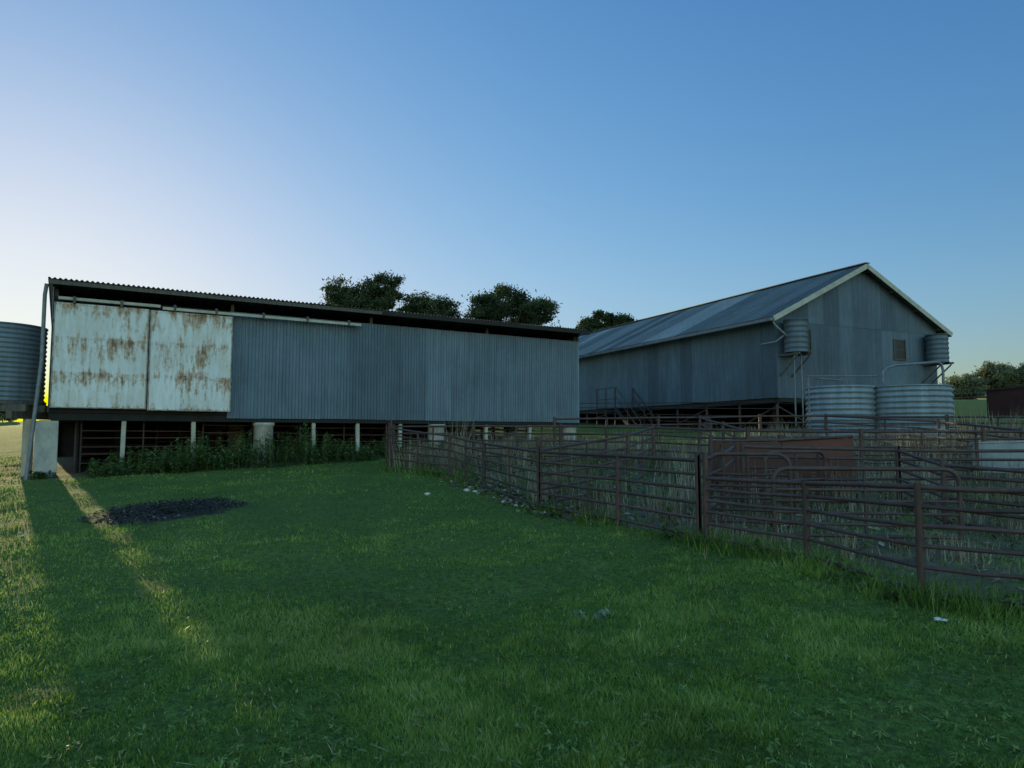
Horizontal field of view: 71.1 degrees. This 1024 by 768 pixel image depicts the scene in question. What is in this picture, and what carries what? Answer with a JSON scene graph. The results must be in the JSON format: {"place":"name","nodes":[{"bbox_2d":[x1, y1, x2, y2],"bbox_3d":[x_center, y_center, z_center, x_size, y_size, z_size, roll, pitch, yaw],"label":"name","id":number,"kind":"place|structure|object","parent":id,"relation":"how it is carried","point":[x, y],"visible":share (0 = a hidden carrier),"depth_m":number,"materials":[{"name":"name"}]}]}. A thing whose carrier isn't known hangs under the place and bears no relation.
{"place":"outdoors","nodes":[
{"label":"outdoors","id":0,"kind":"place"},
{"bbox_2d":[0,399,1023,767],"bbox_3d":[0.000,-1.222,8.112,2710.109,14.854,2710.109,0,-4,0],"label":"ground","id":1,"kind":"structure","parent":0,"point":[10,439],"depth_m":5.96,"materials":[{"name":"green plant"}]},
{"bbox_2d":[0,413,16,421],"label":"distant trees","id":2,"kind":"object","parent":1,"relation":"on","point":[2,417],"visible":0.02,"depth_m":139.49,"materials":[{"name":"green plant"}]},
{"bbox_2d":[0,321,49,476],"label":"elevated water tank","id":3,"kind":"object","parent":1,"relation":"on","point":[19,353],"visible":0.86,"depth_m":17.69,"materials":[{"name":"metal"}]},
{"bbox_2d":[82,496,248,524],"bbox_3d":[-5.249,1.918,10.976,2.222,0.188,2.649,0,-4,0],"label":"burnt ash pile","id":4,"kind":"object","parent":1,"relation":"on","point":[154,511],"visible":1,"depth_m":10.90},
{"bbox_2d":[29,419,457,479],"bbox_3d":[-6.261,1.671,19.295,11.273,1.502,2.025,3,-5,-32],"label":"nettle patch","id":5,"kind":"object","parent":1,"relation":"on","point":[182,462],"visible":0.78,"depth_m":18.33,"materials":[{"name":"green plant"}]},
{"bbox_2d":[24,277,589,479],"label":"corrugated sheep shed","id":6,"kind":"structure","parent":1,"relation":"on","point":[134,366],"depth_m":20.23,"materials":[{"name":"grey metal"}]},
{"bbox_2d":[49,302,232,411],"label":"sliding doors","id":7,"kind":"structure","parent":6,"relation":"in","point":[99,360],"depth_m":17.97,"materials":[{"name":"white paint"}]},
{"bbox_2d":[319,270,408,309],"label":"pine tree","id":8,"kind":"object","parent":1,"relation":"on","point":[372,294],"visible":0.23,"depth_m":44.72,"materials":[{"name":"green plant"}]},
{"bbox_2d":[385,419,391,465],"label":"steel yard gate","id":9,"kind":"structure","parent":1,"relation":"on","point":[389,422],"depth_m":17.23,"materials":[{"name":"metal"}]},
{"bbox_2d":[393,290,462,317],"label":"pine tree","id":10,"kind":"object","parent":1,"relation":"on","point":[417,304],"visible":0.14,"depth_m":45.85,"materials":[{"name":"green plant"}]},
{"bbox_2d":[20,481,947,621],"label":"pale stones","id":11,"kind":"object","parent":1,"relation":"on","point":[934,618],"visible":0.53,"depth_m":10.83,"materials":[{"name":"white stone"}]},
{"bbox_2d":[0,506,1017,767],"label":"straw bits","id":12,"kind":"object","parent":1,"relation":"on","point":[500,682],"visible":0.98,"depth_m":3.46,"materials":[{"name":"beige plant"}]},
{"bbox_2d":[0,489,1022,767],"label":"clover and capeweed","id":13,"kind":"object","parent":1,"relation":"on","point":[770,749],"visible":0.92,"depth_m":3.35,"materials":[{"name":"green plant"}]},
{"bbox_2d":[460,282,566,327],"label":"pine tree","id":14,"kind":"object","parent":1,"relation":"on","point":[518,306],"visible":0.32,"depth_m":44.48,"materials":[{"name":"green plant"}]},
{"bbox_2d":[388,424,702,537],"bbox_3d":[-0.359,1.422,12.590,0.560,1.623,10.684,2,-5,-26],"label":"steel yard fence","id":15,"kind":"object","parent":1,"relation":"on","point":[618,467],"visible":0.88,"depth_m":9.97,"materials":[{"name":"metal"}]},
{"bbox_2d":[569,608,612,618],"bbox_3d":[0.579,1.648,5.144,0.331,0.075,0.184,0,-4,-6],"label":"thistle rosette","id":16,"kind":"object","parent":1,"relation":"on","point":[602,612],"visible":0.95,"depth_m":5.13,"materials":[{"name":"green plant"}]},
{"bbox_2d":[539,427,654,510],"bbox_3d":[1.920,1.422,12.706,0.576,1.488,5.351,-2,-5,29],"label":"steel yard fence","id":17,"kind":"object","parent":1,"relation":"on","point":[628,445],"visible":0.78,"depth_m":11.54,"materials":[{"name":"metal"}]},
{"bbox_2d":[574,309,637,331],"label":"pine tree","id":18,"kind":"object","parent":1,"relation":"on","point":[595,323],"visible":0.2,"depth_m":61.80,"materials":[{"name":"green plant"}]},
{"bbox_2d":[377,462,1023,626],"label":"rank grass","id":19,"kind":"structure","parent":1,"relation":"on","point":[921,597],"depth_m":6.37,"materials":[{"name":"green plant"}]},
{"bbox_2d":[383,438,1023,613],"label":"yard weeds","id":20,"kind":"object","parent":1,"relation":"on","point":[891,572],"visible":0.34,"depth_m":9.44,"materials":[{"name":"green plant"}]},
{"bbox_2d":[389,399,1023,582],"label":"dry weed stalks","id":21,"kind":"object","parent":1,"relation":"on","point":[664,465],"visible":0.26,"depth_m":11.82,"materials":[{"name":"beige plant"}]},
{"bbox_2d":[392,423,1023,476],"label":"steel yard fence","id":22,"kind":"object","parent":1,"relation":"on","point":[982,431],"visible":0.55,"depth_m":14.81,"materials":[{"name":"brown metal"}]},
{"bbox_2d":[398,446,1023,613],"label":"leaf litter","id":23,"kind":"object","parent":1,"relation":"on","point":[569,514],"visible":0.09,"depth_m":10.33,"materials":[{"name":"brown plant"}]},
{"bbox_2d":[694,442,736,534],"bbox_3d":[2.664,1.363,9.070,0.160,1.223,2.798,-2,-5,25],"label":"steel yard fence","id":24,"kind":"object","parent":1,"relation":"on","point":[723,466],"visible":0.49,"depth_m":8.78,"materials":[{"name":"metal"}]},
{"bbox_2d":[708,452,793,523],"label":"steel yard gate","id":25,"kind":"structure","parent":24,"relation":"attached to","point":[748,474],"depth_m":8.32,"materials":[{"name":"brown metal"}]},
{"bbox_2d":[699,416,747,451],"bbox_3d":[5.013,1.437,17.239,0.114,1.548,6.720,-1,-4,7],"label":"steel yard fence","id":26,"kind":"object","parent":1,"relation":"on","point":[722,424],"visible":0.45,"depth_m":17.24,"materials":[{"name":"metal"}]},
{"bbox_2d":[579,262,953,432],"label":"gabled shearing shed","id":27,"kind":"structure","parent":1,"relation":"on","point":[766,350],"depth_m":30.06,"materials":[{"name":"grey metal"}]},
{"bbox_2d":[807,328,906,360],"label":"windows","id":28,"kind":"structure","parent":27,"relation":"in","point":[899,345],"depth_m":29.96,"materials":[{"name":"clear glass"}]},
{"bbox_2d":[708,435,856,498],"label":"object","id":29,"kind":"object","parent":1,"relation":"on","point":[845,441],"visible":0.5,"depth_m":10.93,"materials":[{"name":"metal"}]},
{"bbox_2d":[553,414,1023,454],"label":"steel yard fence","id":30,"kind":"object","parent":1,"relation":"on","point":[759,416],"visible":0.51,"depth_m":20.52,"materials":[{"name":"metal"}]},
{"bbox_2d":[805,385,875,441],"bbox_3d":[10.350,1.188,22.574,2.300,2.248,2.300,0,-4,0],"label":"corrugated water tank","id":31,"kind":"object","parent":1,"relation":"on","point":[855,400],"visible":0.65,"depth_m":21.75,"materials":[{"name":"metal"}]},
{"bbox_2d":[702,452,1023,604],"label":"steel yard fence","id":32,"kind":"object","parent":1,"relation":"on","point":[919,525],"visible":0.91,"depth_m":5.79,"materials":[{"name":"metal"}]},
{"bbox_2d":[771,466,963,539],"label":"steel yard gate","id":33,"kind":"structure","parent":1,"relation":"on","point":[865,490],"depth_m":7.39,"materials":[{"name":"brown metal"}]},
{"bbox_2d":[807,361,944,434],"bbox_3d":[11.170,0.540,21.930,4.017,2.510,0.674,-1,-4,12],"label":"overhead water pipe","id":34,"kind":"object","parent":1,"relation":"on","point":[894,365],"visible":0.83,"depth_m":22.04,"materials":[{"name":"grey metal"}]},
{"bbox_2d":[740,442,1023,507],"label":"steel yard fence","id":35,"kind":"object","parent":1,"relation":"on","point":[743,446],"visible":0.54,"depth_m":9.72,"materials":[{"name":"brown metal"}]},
{"bbox_2d":[763,450,827,513],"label":"steel yard gate","id":36,"kind":"structure","parent":35,"relation":"attached to","point":[794,452],"depth_m":9.58,"materials":[{"name":"metal"}]},
{"bbox_2d":[874,384,955,442],"bbox_3d":[12.350,1.159,22.275,2.680,2.193,2.680,0,-4,0],"label":"corrugated water tank","id":37,"kind":"object","parent":1,"relation":"on","point":[918,399],"visible":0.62,"depth_m":21.27,"materials":[{"name":"metal"}]},
{"bbox_2d":[824,414,1023,457],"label":"steel yard fence","id":38,"kind":"object","parent":1,"relation":"on","point":[1021,435],"visible":0.45,"depth_m":16.80,"materials":[{"name":"metal"}]},
{"bbox_2d":[897,446,1023,528],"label":"steel yard fence","id":39,"kind":"object","parent":1,"relation":"on","point":[943,479],"visible":0.66,"depth_m":8.01,"materials":[{"name":"brown metal"}]},
{"bbox_2d":[952,392,985,406],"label":"wire paddock fence","id":40,"kind":"object","parent":1,"relation":"on","point":[964,397],"visible":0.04,"depth_m":42.66,"materials":[{"name":"grey metal"}]},
{"bbox_2d":[939,360,1023,399],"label":"gum tree","id":41,"kind":"object","parent":1,"relation":"on","point":[989,375],"visible":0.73,"depth_m":118.80,"materials":[{"name":"green plant"}]},
{"bbox_2d":[945,415,1023,440],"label":"steel yard fence","id":42,"kind":"object","parent":1,"relation":"on","point":[947,417],"visible":0.38,"depth_m":18.60,"materials":[{"name":"metal"}]},
{"bbox_2d":[969,440,1023,483],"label":"grey sheet gate","id":43,"kind":"structure","parent":1,"relation":"on","point":[1006,445],"depth_m":11.94,"materials":[{"name":"metal"}]},
{"bbox_2d":[984,386,1023,425],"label":"rusty feed bin","id":44,"kind":"object","parent":1,"relation":"on","point":[1005,401],"visible":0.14,"depth_m":24.55,"materials":[{"name":"metal"}]},
{"bbox_2d":[0,0,1023,421],"label":"sky","id":45,"kind":"structure","parent":0,"point":[642,159],"materials":[{"name":"blue"}]}
]}

